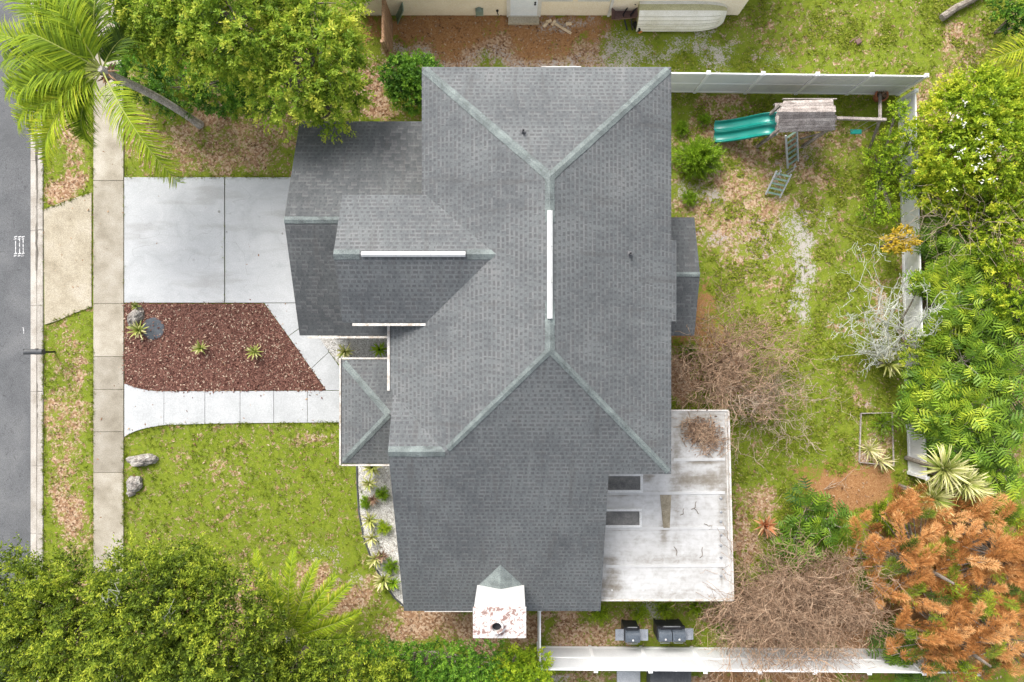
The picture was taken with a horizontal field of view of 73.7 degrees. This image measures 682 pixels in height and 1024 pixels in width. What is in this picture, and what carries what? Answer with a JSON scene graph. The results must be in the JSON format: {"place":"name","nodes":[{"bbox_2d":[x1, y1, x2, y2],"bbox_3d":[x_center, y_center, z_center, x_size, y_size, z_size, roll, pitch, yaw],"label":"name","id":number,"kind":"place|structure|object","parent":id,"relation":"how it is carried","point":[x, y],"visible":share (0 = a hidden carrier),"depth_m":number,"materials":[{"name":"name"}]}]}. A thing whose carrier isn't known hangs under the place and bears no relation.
{"place":"outdoors","nodes":[
{"label":"outdoors","id":0,"kind":"place"},
{"bbox_2d":[0,0,32,679],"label":"road","id":1,"kind":"structure","parent":0,"point":[15,341],"depth_m":26.12,"materials":[{"name":"grey asphalt"}]},
{"bbox_2d":[93,0,123,679],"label":"pavement","id":2,"kind":"structure","parent":0,"point":[108,317],"depth_m":25.98,"materials":[{"name":"concrete"}]},
{"bbox_2d":[124,177,294,302],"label":"driveway","id":3,"kind":"structure","parent":0,"point":[190,225],"depth_m":25.97,"materials":[{"name":"concrete"}]},
{"bbox_2d":[124,303,338,436],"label":"front path","id":4,"kind":"structure","parent":0,"point":[202,407],"depth_m":25.98,"materials":[{"name":"concrete"}]},
{"bbox_2d":[33,0,1023,681],"bbox_3d":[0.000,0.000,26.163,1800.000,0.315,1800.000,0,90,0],"label":"ground","id":5,"kind":"structure","parent":0,"point":[629,46],"depth_m":26.03,"materials":[{"name":"green plant"}]},
{"bbox_2d":[31,3,43,681],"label":"kerb","id":6,"kind":"structure","parent":5,"relation":"on","point":[37,320],"depth_m":26.02,"materials":[{"name":"concrete"}]},
{"bbox_2d":[23,348,54,354],"bbox_3d":[-17.411,0.381,25.370,0.680,1.300,0.225,0,90,0],"label":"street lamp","id":7,"kind":"object","parent":5,"relation":"on","point":[36,351],"visible":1,"depth_m":24.78,"materials":[{"name":"black metal"}]},
{"bbox_2d":[44,193,91,324],"bbox_3d":[-16.918,-3.138,26.038,1.813,0.100,5.027,0,90,0],"label":"driveway apron","id":8,"kind":"object","parent":5,"relation":"on","point":[65,223],"visible":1,"depth_m":25.99,"materials":[{"name":"concrete"}]},
{"bbox_2d":[0,532,156,681],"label":"evergreen tree","id":9,"kind":"object","parent":5,"relation":"on","point":[24,621],"visible":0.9,"depth_m":20.21,"materials":[{"name":"green plant"}]},
{"bbox_2d":[0,0,203,188],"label":"palm tree","id":10,"kind":"object","parent":5,"relation":"on","point":[52,66],"visible":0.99,"depth_m":20.35,"materials":[{"name":"green plant"}]},
{"bbox_2d":[126,476,142,492],"bbox_3d":[-14.335,5.452,25.946,0.620,0.484,0.675,5,90,0],"label":"rock","id":11,"kind":"object","parent":5,"relation":"on","point":[134,484],"visible":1,"depth_m":25.81,"materials":[{"name":"grey stone"}]},
{"bbox_2d":[126,453,158,466],"bbox_3d":[-14.030,4.537,25.915,1.185,0.580,0.475,-7,90,0],"label":"rock","id":12,"kind":"object","parent":5,"relation":"on","point":[142,460],"visible":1,"depth_m":25.76,"materials":[{"name":"grey stone"}]},
{"bbox_2d":[44,531,291,681],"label":"evergreen tree","id":13,"kind":"object","parent":5,"relation":"on","point":[162,657],"visible":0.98,"depth_m":20.09,"materials":[{"name":"green plant"}]},
{"bbox_2d":[105,8,284,123],"bbox_3d":[-11.746,-9.553,24.954,6.803,2.159,3.625,23,90,0],"label":"hedge shrub","id":14,"kind":"object","parent":5,"relation":"on","point":[232,103],"visible":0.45,"depth_m":24.54,"materials":[{"name":"green plant"}]},
{"bbox_2d":[121,299,325,422],"bbox_3d":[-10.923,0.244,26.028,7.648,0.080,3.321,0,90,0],"label":"mulch bed","id":15,"kind":"object","parent":5,"relation":"on","point":[236,320],"visible":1,"depth_m":25.99,"materials":[{"name":"brown wood"}]},
{"bbox_2d":[127,306,144,326],"bbox_3d":[-14.288,-0.915,25.942,0.872,0.537,0.498,-40,90,0],"label":"rock","id":16,"kind":"object","parent":15,"relation":"on","point":[135,315],"visible":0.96,"depth_m":25.77,"materials":[{"name":"grey stone"}]},
{"bbox_2d":[127,321,147,338],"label":"strap plant","id":17,"kind":"object","parent":15,"relation":"on","point":[137,329],"visible":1,"depth_m":25.68,"materials":[{"name":"green plant"}]},
{"bbox_2d":[142,317,164,339],"bbox_3d":[-13.650,-0.472,25.985,0.853,0.070,0.853,0,90,0],"label":"round cover","id":18,"kind":"object","parent":15,"relation":"on","point":[150,322],"visible":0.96,"depth_m":25.95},
{"bbox_2d":[102,0,386,143],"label":"broadleaf tree","id":19,"kind":"object","parent":5,"relation":"on","point":[188,28],"visible":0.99,"depth_m":20.82,"materials":[{"name":"green plant"}]},
{"bbox_2d":[239,547,362,647],"bbox_3d":[-7.290,8.882,24.422,3.927,3.313,4.460,-16,90,0],"label":"palm","id":20,"kind":"object","parent":5,"relation":"on","point":[312,612],"visible":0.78,"depth_m":23.20,"materials":[{"name":"green plant"}]},
{"bbox_2d":[203,626,418,681],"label":"evergreen tree","id":21,"kind":"object","parent":5,"relation":"on","point":[305,667],"visible":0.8,"depth_m":21.57,"materials":[{"name":"green plant"}]},
{"bbox_2d":[319,335,402,605],"bbox_3d":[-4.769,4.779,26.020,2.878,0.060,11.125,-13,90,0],"label":"gravel bed","id":22,"kind":"object","parent":5,"relation":"on","point":[380,509],"visible":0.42,"depth_m":25.99,"materials":[{"name":"white gravel"}]},
{"bbox_2d":[319,335,386,362],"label":"shell chips","id":23,"kind":"object","parent":22,"relation":"on","point":[329,344],"visible":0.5,"depth_m":25.97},
{"bbox_2d":[360,511,380,530],"bbox_3d":[-5.377,6.749,25.642,0.796,0.717,0.707,29,90,0],"label":"bromeliad","id":24,"kind":"object","parent":22,"relation":"on","point":[369,520],"visible":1,"depth_m":25.68,"materials":[{"name":"yellow plant"}]},
{"bbox_2d":[356,466,403,606],"bbox_3d":[-5.321,7.409,25.970,0.726,0.061,5.880,-18,90,0],"label":"bed edging","id":25,"kind":"object","parent":22,"relation":"on","point":[393,596],"visible":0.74,"depth_m":25.94,"materials":[{"name":"black plastic"}]},
{"bbox_2d":[373,571,393,590],"bbox_3d":[-4.864,9.037,25.586,0.859,0.828,0.814,0,90,0],"label":"bromeliad","id":26,"kind":"object","parent":22,"relation":"on","point":[382,580],"visible":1,"depth_m":25.63,"materials":[{"name":"yellow plant"}]},
{"bbox_2d":[376,520,392,535],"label":"weed","id":27,"kind":"object","parent":22,"relation":"on","point":[384,527],"visible":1,"depth_m":25.75,"materials":[{"name":"green plant"}]},
{"bbox_2d":[382,557,398,575],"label":"weed","id":28,"kind":"object","parent":22,"relation":"on","point":[388,567],"visible":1,"depth_m":25.77,"materials":[{"name":"green plant"}]},
{"bbox_2d":[380,0,392,56],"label":"wooden fence","id":29,"kind":"object","parent":5,"relation":"on","point":[386,41],"visible":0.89,"depth_m":24.88,"materials":[{"name":"brown wood"}]},
{"bbox_2d":[377,48,443,116],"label":"rounded shrub","id":30,"kind":"object","parent":5,"relation":"on","point":[406,81],"visible":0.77,"depth_m":24.55,"materials":[{"name":"green plant"}]},
{"bbox_2d":[326,635,516,681],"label":"hedge","id":31,"kind":"object","parent":5,"relation":"on","point":[446,671],"visible":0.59,"depth_m":24.09,"materials":[{"name":"green plant"}]},
{"bbox_2d":[284,66,733,637],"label":"house","id":32,"kind":"structure","parent":5,"relation":"on","point":[504,262],"depth_m":20.56,"materials":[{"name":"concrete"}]},
{"bbox_2d":[671,409,733,457],"bbox_3d":[6.484,3.199,23.562,2.348,0.283,1.708,0,90,0],"label":"twig pile","id":33,"kind":"object","parent":32,"relation":"on","point":[710,434],"visible":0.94,"depth_m":23.53,"materials":[{"name":"brown plant"}]},
{"bbox_2d":[486,642,554,681],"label":"bright shrub","id":34,"kind":"object","parent":5,"relation":"on","point":[523,670],"visible":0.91,"depth_m":23.88,"materials":[{"name":"green plant"}]},
{"bbox_2d":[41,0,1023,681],"bbox_3d":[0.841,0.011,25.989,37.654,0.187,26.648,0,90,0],"label":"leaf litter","id":35,"kind":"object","parent":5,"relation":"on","point":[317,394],"visible":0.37,"depth_m":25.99,"materials":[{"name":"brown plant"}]},
{"bbox_2d":[537,611,541,666],"bbox_3d":[1.000,10.500,25.075,0.150,1.870,2.150,0,90,0],"label":"vinyl fence","id":36,"kind":"object","parent":5,"relation":"on","point":[539,632],"visible":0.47,"depth_m":24.24,"materials":[{"name":"white plastic"}]},
{"bbox_2d":[353,0,747,24],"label":"neighbour house","id":37,"kind":"structure","parent":5,"relation":"on","point":[523,12],"depth_m":25.36,"materials":[{"name":"beige paint"}]},
{"bbox_2d":[510,0,537,14],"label":"door","id":38,"kind":"structure","parent":37,"relation":"in","point":[517,7],"depth_m":25.20,"materials":[{"name":"paint"}]},
{"bbox_2d":[587,605,610,625],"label":"weed","id":39,"kind":"object","parent":5,"relation":"on","point":[600,614],"visible":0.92,"depth_m":25.76,"materials":[{"name":"green plant"}]},
{"bbox_2d":[611,4,641,33],"bbox_3d":[4.330,-12.152,25.548,1.293,0.904,0.969,0,90,0],"label":"wheelbarrow","id":40,"kind":"object","parent":5,"relation":"on","point":[621,15],"visible":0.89,"depth_m":25.60,"materials":[{"name":"black metal"}]},
{"bbox_2d":[617,671,639,681],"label":"concrete pad","id":41,"kind":"object","parent":5,"relation":"on","point":[630,676],"visible":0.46,"depth_m":25.92,"materials":[{"name":"grey concrete"}]},
{"bbox_2d":[615,619,647,643],"bbox_3d":[4.412,10.787,25.427,1.210,1.145,0.654,0,90,0],"label":"barbecue","id":42,"kind":"object","parent":5,"relation":"on","point":[630,632],"visible":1,"depth_m":25.14,"materials":[{"name":"black metal"}]},
{"bbox_2d":[631,604,649,625],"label":"weed","id":43,"kind":"object","parent":5,"relation":"on","point":[639,615],"visible":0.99,"depth_m":25.80,"materials":[{"name":"green plant"}]},
{"bbox_2d":[651,601,675,619],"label":"weed","id":44,"kind":"object","parent":5,"relation":"on","point":[663,608],"visible":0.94,"depth_m":25.77,"materials":[{"name":"green plant"}]},
{"bbox_2d":[647,671,690,681],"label":"storage box","id":45,"kind":"object","parent":5,"relation":"on","point":[669,676],"visible":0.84,"depth_m":25.04,"materials":[{"name":"grey plastic"}]},
{"bbox_2d":[653,618,692,642],"bbox_3d":[6.011,10.757,25.427,1.345,1.145,0.654,0,90,0],"label":"barbecue","id":46,"kind":"object","parent":5,"relation":"on","point":[670,630],"visible":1,"depth_m":25.05,"materials":[{"name":"black metal"}]},
{"bbox_2d":[636,1,726,31],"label":"boat","id":47,"kind":"object","parent":5,"relation":"on","point":[672,16],"visible":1,"depth_m":25.14,"materials":[{"name":"white plastic"}]},
{"bbox_2d":[674,119,690,135],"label":"weed","id":48,"kind":"object","parent":5,"relation":"on","point":[682,126],"visible":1,"depth_m":25.78,"materials":[{"name":"green plant"}]},
{"bbox_2d":[682,189,699,207],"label":"weed","id":49,"kind":"object","parent":5,"relation":"on","point":[690,197],"visible":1,"depth_m":25.79,"materials":[{"name":"green plant"}]},
{"bbox_2d":[686,601,707,619],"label":"weed","id":50,"kind":"object","parent":5,"relation":"on","point":[698,610],"visible":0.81,"depth_m":25.77,"materials":[{"name":"green plant"}]},
{"bbox_2d":[671,134,727,182],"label":"feathery shrub","id":51,"kind":"object","parent":5,"relation":"on","point":[700,156],"visible":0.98,"depth_m":25.38,"materials":[{"name":"green plant"}]},
{"bbox_2d":[660,541,812,681],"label":"bare shrub","id":52,"kind":"object","parent":5,"relation":"on","point":[740,617],"visible":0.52,"depth_m":24.47,"materials":[{"name":"brown plant"}]},
{"bbox_2d":[671,267,827,457],"bbox_3d":[7.699,0.608,24.125,6.516,4.804,6.652,0,90,0],"label":"bare shrub","id":53,"kind":"object","parent":5,"relation":"on","point":[715,371],"visible":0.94,"depth_m":24.27,"materials":[{"name":"brown plant"}]},
{"bbox_2d":[541,645,981,675],"bbox_3d":[8.765,11.690,25.035,15.620,1.950,0.150,0,90,0],"label":"vinyl fence","id":54,"kind":"object","parent":5,"relation":"on","point":[595,659],"visible":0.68,"depth_m":24.91,"materials":[{"name":"white plastic"}]},
{"bbox_2d":[754,516,778,538],"bbox_3d":[9.486,6.901,25.404,0.915,1.192,0.874,0,90,0],"label":"red bromeliad","id":55,"kind":"object","parent":5,"relation":"on","point":[765,524],"visible":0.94,"depth_m":25.42,"materials":[{"name":"orange plant"}]},
{"bbox_2d":[690,347,862,471],"bbox_3d":[9.259,2.334,24.500,5.093,4.181,4.639,-36,90,0],"label":"bare shrub","id":56,"kind":"object","parent":5,"relation":"on","point":[769,394],"visible":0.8,"depth_m":24.88,"materials":[{"name":"brown plant"}]},
{"bbox_2d":[671,70,928,95],"bbox_3d":[9.835,-9.440,25.035,9.781,1.950,0.150,1,90,0],"label":"vinyl fence","id":57,"kind":"object","parent":5,"relation":"on","point":[763,82],"visible":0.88,"depth_m":24.95,"materials":[{"name":"white plastic"}]},
{"bbox_2d":[714,93,886,197],"bbox_3d":[11.096,-7.319,24.590,6.738,2.879,3.332,-12,90,0],"label":"play set","id":58,"kind":"object","parent":5,"relation":"on","point":[796,115],"visible":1,"depth_m":24.63,"materials":[{"name":"brown wood"}]},
{"bbox_2d":[694,495,922,681],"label":"bare shrub","id":59,"kind":"object","parent":5,"relation":"on","point":[819,593],"visible":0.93,"depth_m":23.80,"materials":[{"name":"brown plant"}]},
{"bbox_2d":[770,477,857,571],"bbox_3d":[10.900,6.944,25.051,2.822,1.951,3.255,32,90,0],"label":"lobed shrub","id":60,"kind":"object","parent":5,"relation":"on","point":[820,522],"visible":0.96,"depth_m":24.72,"materials":[{"name":"green plant"}]},
{"bbox_2d":[858,437,885,462],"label":"dry tuft","id":61,"kind":"object","parent":5,"relation":"on","point":[872,450],"visible":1,"depth_m":25.66,"materials":[{"name":"beige plant"}]},
{"bbox_2d":[858,412,894,465],"bbox_3d":[13.847,3.724,25.940,1.335,0.080,2.034,0,90,0],"label":"raised bed","id":62,"kind":"object","parent":5,"relation":"on","point":[860,439],"visible":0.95,"depth_m":25.90,"materials":[{"name":"brown wood"}]},
{"bbox_2d":[868,408,899,440],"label":"weed","id":63,"kind":"object","parent":5,"relation":"on","point":[885,421],"visible":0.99,"depth_m":25.80,"materials":[{"name":"green plant"}]},
{"bbox_2d":[855,96,913,227],"bbox_3d":[13.814,-6.562,25.136,1.778,1.802,4.580,0,90,0],"label":"shrub","id":64,"kind":"object","parent":5,"relation":"on","point":[881,166],"visible":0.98,"depth_m":25.33,"materials":[{"name":"green plant"}]},
{"bbox_2d":[862,563,918,608],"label":"undergrowth","id":65,"kind":"object","parent":5,"relation":"on","point":[887,582],"visible":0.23,"depth_m":24.74,"materials":[{"name":"green plant"}]},
{"bbox_2d":[875,348,908,375],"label":"yellow spiky plant","id":66,"kind":"object","parent":5,"relation":"on","point":[891,364],"visible":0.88,"depth_m":25.16,"materials":[{"name":"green plant"}]},
{"bbox_2d":[864,613,921,667],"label":"lobed shrub","id":67,"kind":"object","parent":5,"relation":"on","point":[896,658],"visible":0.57,"depth_m":24.71,"materials":[{"name":"green plant"}]},
{"bbox_2d":[869,495,917,538],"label":"undergrowth","id":68,"kind":"object","parent":5,"relation":"on","point":[881,519],"visible":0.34,"depth_m":25.43,"materials":[{"name":"green plant"}]},
{"bbox_2d":[827,235,960,377],"bbox_3d":[13.182,-1.020,23.957,5.358,4.408,4.756,17,90,0],"label":"lichen tree","id":69,"kind":"object","parent":5,"relation":"on","point":[885,352],"visible":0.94,"depth_m":24.39,"materials":[{"name":"grey plant"}]},
{"bbox_2d":[879,223,922,255],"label":"yellow shrub","id":70,"kind":"object","parent":5,"relation":"on","point":[894,247],"visible":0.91,"depth_m":24.56,"materials":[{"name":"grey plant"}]},
{"bbox_2d":[844,482,964,610],"bbox_3d":[13.639,7.162,24.137,4.226,3.725,4.583,0,90,0],"label":"dead conifer","id":71,"kind":"object","parent":5,"relation":"on","point":[908,554],"visible":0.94,"depth_m":23.41,"materials":[{"name":"orange plant"}]},
{"bbox_2d":[896,88,929,480],"bbox_3d":[14.900,-2.050,25.385,0.150,1.250,14.256,-2,90,0],"label":"vinyl fence","id":72,"kind":"object","parent":5,"relation":"on","point":[912,262],"visible":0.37,"depth_m":25.39,"materials":[{"name":"white plastic"}]},
{"bbox_2d":[890,113,939,203],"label":"shrub","id":73,"kind":"object","parent":5,"relation":"on","point":[905,183],"visible":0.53,"depth_m":24.47,"materials":[{"name":"green plant"}]},
{"bbox_2d":[896,270,935,377],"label":"shrub","id":74,"kind":"object","parent":5,"relation":"on","point":[919,352],"visible":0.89,"depth_m":24.48,"materials":[{"name":"green plant"}]},
{"bbox_2d":[891,655,940,681],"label":"lobed shrub","id":75,"kind":"object","parent":5,"relation":"on","point":[906,677],"visible":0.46,"depth_m":24.95,"materials":[{"name":"green plant"}]},
{"bbox_2d":[892,381,959,440],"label":"lobed shrub","id":76,"kind":"object","parent":5,"relation":"on","point":[917,416],"visible":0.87,"depth_m":24.20,"materials":[{"name":"green plant"}]},
{"bbox_2d":[898,477,958,519],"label":"yucca","id":77,"kind":"object","parent":5,"relation":"on","point":[937,495],"visible":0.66,"depth_m":23.77,"materials":[{"name":"green plant"}]},
{"bbox_2d":[900,348,960,415],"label":"lobed shrub","id":78,"kind":"object","parent":5,"relation":"on","point":[928,379],"visible":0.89,"depth_m":24.12,"materials":[{"name":"green plant"}]},
{"bbox_2d":[841,160,1023,273],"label":"bare vine","id":79,"kind":"object","parent":5,"relation":"on","point":[948,223],"visible":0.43,"depth_m":23.12,"materials":[{"name":"plant"}]},
{"bbox_2d":[896,553,975,598],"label":"undergrowth","id":80,"kind":"object","parent":5,"relation":"on","point":[956,588],"visible":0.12,"depth_m":23.18,"materials":[{"name":"green plant"}]},
{"bbox_2d":[903,252,969,306],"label":"lobed shrub","id":81,"kind":"object","parent":5,"relation":"on","point":[941,280],"visible":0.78,"depth_m":24.26,"materials":[{"name":"green plant"}]},
{"bbox_2d":[884,575,991,677],"bbox_3d":[14.648,9.837,24.178,3.401,3.643,3.798,0,90,0],"label":"dead conifer","id":82,"kind":"object","parent":5,"relation":"on","point":[934,636],"visible":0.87,"depth_m":23.22,"materials":[{"name":"orange plant"}]},
{"bbox_2d":[906,205,971,268],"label":"lobed shrub","id":83,"kind":"object","parent":5,"relation":"on","point":[941,239],"visible":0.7,"depth_m":24.29,"materials":[{"name":"green plant"}]},
{"bbox_2d":[904,444,975,496],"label":"yucca","id":84,"kind":"object","parent":5,"relation":"on","point":[950,470],"visible":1,"depth_m":23.55,"materials":[{"name":"green plant"}]},
{"bbox_2d":[917,307,974,359],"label":"lobed shrub","id":85,"kind":"object","parent":5,"relation":"on","point":[943,335],"visible":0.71,"depth_m":24.26,"materials":[{"name":"green plant"}]},
{"bbox_2d":[911,638,981,681],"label":"undergrowth","id":86,"kind":"object","parent":5,"relation":"on","point":[963,667],"visible":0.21,"depth_m":23.81,"materials":[{"name":"green plant"}]},
{"bbox_2d":[917,400,993,470],"bbox_3d":[15.761,3.315,24.738,2.549,2.554,2.691,0,90,0],"label":"lobed shrub","id":87,"kind":"object","parent":5,"relation":"on","point":[949,435],"visible":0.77,"depth_m":24.03,"materials":[{"name":"green plant"}]},
{"bbox_2d":[939,0,976,20],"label":"log","id":88,"kind":"object","parent":5,"relation":"on","point":[948,13],"visible":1,"depth_m":25.76,"materials":[{"name":"beige wood"}]},
{"bbox_2d":[927,462,989,503],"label":"yucca","id":89,"kind":"object","parent":5,"relation":"on","point":[975,483],"visible":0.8,"depth_m":23.47,"materials":[{"name":"green plant"}]},
{"bbox_2d":[902,57,1023,217],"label":"flowering shrub","id":90,"kind":"object","parent":5,"relation":"on","point":[984,129],"visible":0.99,"depth_m":22.71,"materials":[{"name":"green plant"}]},
{"bbox_2d":[910,491,1023,605],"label":"dead conifer","id":91,"kind":"object","parent":5,"relation":"on","point":[1006,548],"visible":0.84,"depth_m":23.32,"materials":[{"name":"orange plant"}]},
{"bbox_2d":[938,476,996,504],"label":"yucca","id":92,"kind":"object","parent":5,"relation":"on","point":[987,491],"visible":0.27,"depth_m":23.86,"materials":[{"name":"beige plant"}]},
{"bbox_2d":[930,566,1006,617],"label":"undergrowth","id":93,"kind":"object","parent":5,"relation":"on","point":[975,596],"visible":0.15,"depth_m":23.50,"materials":[{"name":"green plant"}]},
{"bbox_2d":[928,264,1009,338],"bbox_3d":[16.225,-1.419,24.630,2.628,2.768,2.888,25,90,0],"label":"lobed shrub","id":94,"kind":"object","parent":5,"relation":"on","point":[971,301],"visible":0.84,"depth_m":23.74,"materials":[{"name":"green plant"}]},
{"bbox_2d":[940,320,1007,387],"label":"lobed shrub","id":95,"kind":"object","parent":5,"relation":"on","point":[976,348],"visible":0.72,"depth_m":23.80,"materials":[{"name":"green plant"}]},
{"bbox_2d":[935,369,1013,439],"bbox_3d":[16.330,2.203,24.654,2.943,2.725,2.488,-35,90,0],"label":"lobed shrub","id":96,"kind":"object","parent":5,"relation":"on","point":[974,395],"visible":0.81,"depth_m":23.76,"materials":[{"name":"green plant"}]},
{"bbox_2d":[930,154,1023,339],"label":"flowering shrub","id":97,"kind":"object","parent":5,"relation":"on","point":[994,209],"visible":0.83,"depth_m":23.23,"materials":[{"name":"green plant"}]},
{"bbox_2d":[933,551,1023,681],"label":"dead conifer","id":98,"kind":"object","parent":5,"relation":"on","point":[999,633],"visible":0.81,"depth_m":23.26,"materials":[{"name":"orange plant"}]},
{"bbox_2d":[938,226,1023,286],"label":"lobed shrub","id":99,"kind":"object","parent":5,"relation":"on","point":[965,259],"visible":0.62,"depth_m":23.87,"materials":[{"name":"green plant"}]},
{"bbox_2d":[955,442,1023,505],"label":"lobed shrub","id":100,"kind":"object","parent":5,"relation":"on","point":[999,478],"visible":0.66,"depth_m":24.13,"materials":[{"name":"green plant"}]},
{"bbox_2d":[958,394,1023,469],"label":"lobed shrub","id":101,"kind":"object","parent":5,"relation":"on","point":[1004,435],"visible":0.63,"depth_m":23.78,"materials":[{"name":"green plant"}]},
{"bbox_2d":[961,334,1023,407],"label":"lobed shrub","id":102,"kind":"object","parent":5,"relation":"on","point":[1005,373],"visible":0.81,"depth_m":23.65,"materials":[{"name":"green plant"}]},
{"bbox_2d":[962,499,1023,530],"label":"undergrowth","id":103,"kind":"object","parent":5,"relation":"on","point":[1014,521],"visible":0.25,"depth_m":24.16,"materials":[{"name":"green plant"}]},
{"bbox_2d":[972,286,1023,356],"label":"lobed shrub","id":104,"kind":"object","parent":5,"relation":"on","point":[1009,334],"visible":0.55,"depth_m":23.61,"materials":[{"name":"green plant"}]},
{"bbox_2d":[976,0,1023,97],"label":"palm tree","id":105,"kind":"object","parent":5,"relation":"on","point":[1015,57],"visible":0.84,"depth_m":22.31,"materials":[{"name":"green plant"}]},
{"bbox_2d":[983,0,1023,51],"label":"dark shrub","id":106,"kind":"object","parent":5,"relation":"on","point":[1003,26],"visible":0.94,"depth_m":24.40,"materials":[{"name":"green plant"}]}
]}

